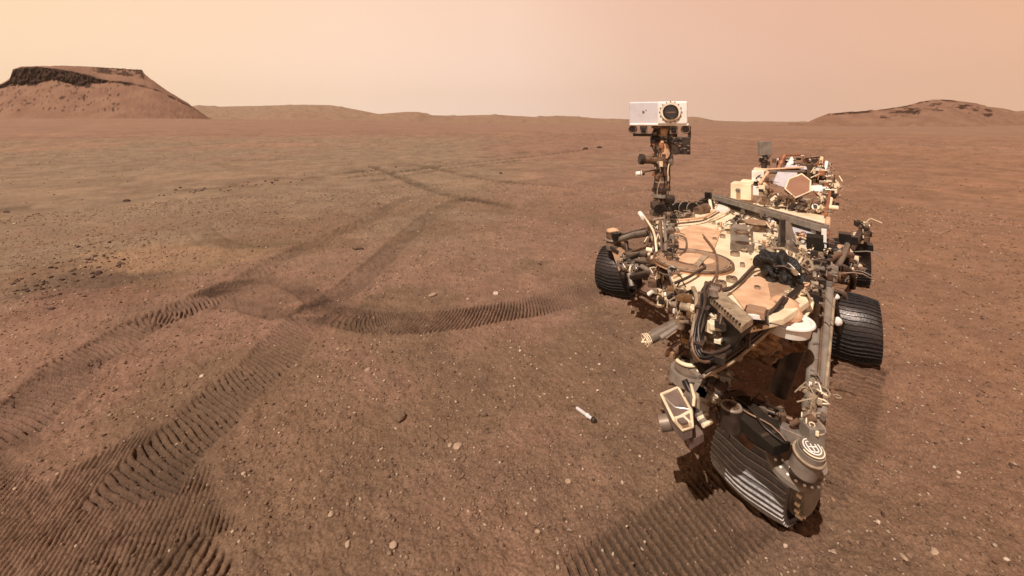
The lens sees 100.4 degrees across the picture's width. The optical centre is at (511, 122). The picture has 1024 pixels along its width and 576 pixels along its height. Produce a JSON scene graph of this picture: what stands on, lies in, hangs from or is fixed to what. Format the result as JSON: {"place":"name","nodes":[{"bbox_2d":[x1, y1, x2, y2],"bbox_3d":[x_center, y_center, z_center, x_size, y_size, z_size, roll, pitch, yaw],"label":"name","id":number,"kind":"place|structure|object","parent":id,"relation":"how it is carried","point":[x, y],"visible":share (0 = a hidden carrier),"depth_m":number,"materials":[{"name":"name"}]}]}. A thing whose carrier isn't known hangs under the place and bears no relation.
{"place":"outdoors","nodes":[
{"label":"outdoors","id":0,"kind":"place"},
{"bbox_2d":[0,66,210,118],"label":"mesa","id":1,"kind":"structure","parent":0,"point":[38,92],"depth_m":318.23,"materials":[{"name":"stone"}]},
{"bbox_2d":[193,104,375,118],"bbox_3d":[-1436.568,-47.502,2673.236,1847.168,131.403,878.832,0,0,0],"label":"hills","id":2,"kind":"structure","parent":0,"point":[232,112],"depth_m":2540.78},
{"bbox_2d":[0,118,1023,575],"bbox_3d":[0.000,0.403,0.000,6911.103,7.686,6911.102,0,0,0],"label":"ground","id":3,"kind":"structure","parent":0,"point":[346,152],"depth_m":3.61,"materials":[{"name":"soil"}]},
{"bbox_2d":[327,510,333,516],"bbox_3d":[-0.918,1.983,2.162,0.031,0.024,0.030,0,0,0],"label":"stone","id":4,"kind":"object","parent":3,"relation":"on","point":[331,513],"visible":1,"depth_m":2.16,"materials":[{"name":"beige stone"}]},
{"bbox_2d":[345,540,350,547],"bbox_3d":[-0.779,1.996,2.020,0.027,0.019,0.031,0,0,0],"label":"stone","id":5,"kind":"object","parent":3,"relation":"on","point":[347,543],"visible":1,"depth_m":2.02,"materials":[{"name":"beige stone"}]},
{"bbox_2d":[389,540,396,548],"bbox_3d":[-0.561,1.988,2.009,0.042,0.023,0.034,0,0,0],"label":"stone","id":6,"kind":"object","parent":3,"relation":"on","point":[393,545],"visible":1,"depth_m":2.00,"materials":[{"name":"beige stone"}]},
{"bbox_2d":[393,411,405,422],"bbox_3d":[-0.755,1.981,2.867,0.084,0.072,0.078,0,0,0],"label":"stone","id":7,"kind":"object","parent":3,"relation":"on","point":[399,416],"visible":1,"depth_m":2.85,"materials":[{"name":"brown stone"}]},
{"bbox_2d":[453,442,461,449],"bbox_3d":[-0.335,1.992,2.623,0.056,0.038,0.048,0,0,0],"label":"stone","id":8,"kind":"object","parent":3,"relation":"on","point":[457,446],"visible":1,"depth_m":2.61,"materials":[{"name":"beige stone"}]},
{"bbox_2d":[576,407,596,423],"bbox_3d":[0.504,1.984,2.910,0.039,0.040,0.182,0,0,-32],"label":"sample tube","id":9,"kind":"object","parent":3,"relation":"on","point":[588,416],"visible":1,"depth_m":2.88,"materials":[{"name":"white paint"}]},
{"bbox_2d":[595,101,883,526],"bbox_3d":[1.970,0.908,4.221,2.572,2.226,5.222,0,0,41],"label":"rover","id":10,"kind":"object","parent":3,"relation":"on","point":[739,274],"visible":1,"depth_m":2.48,"materials":[{"name":"white paint"}]},
{"bbox_2d":[899,553,907,560],"bbox_3d":[1.804,2.000,1.966,0.017,0.015,0.036,0,0,-9],"label":"stone","id":11,"kind":"object","parent":3,"relation":"on","point":[903,556],"visible":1,"depth_m":1.96,"materials":[{"name":"beige stone"}]},
{"bbox_2d":[930,547,938,554],"bbox_3d":[1.963,1.993,1.981,0.046,0.018,0.028,0,0,-38],"label":"stone","id":12,"kind":"object","parent":3,"relation":"on","point":[934,551],"visible":1,"depth_m":1.98,"materials":[{"name":"beige stone"}]},
{"bbox_2d":[0,0,1023,121],"label":"sky","id":13,"kind":"structure","parent":0,"point":[730,60],"materials":[{"name":"beige"}]},
{"bbox_2d":[251,110,806,123],"bbox_3d":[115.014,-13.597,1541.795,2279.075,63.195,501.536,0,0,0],"label":"hills","id":14,"kind":"structure","parent":0,"point":[397,116],"depth_m":1469.34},
{"bbox_2d":[772,99,1023,126],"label":"hill","id":15,"kind":"structure","parent":0,"point":[941,113],"depth_m":403.21,"materials":[{"name":"soil"}]}
]}

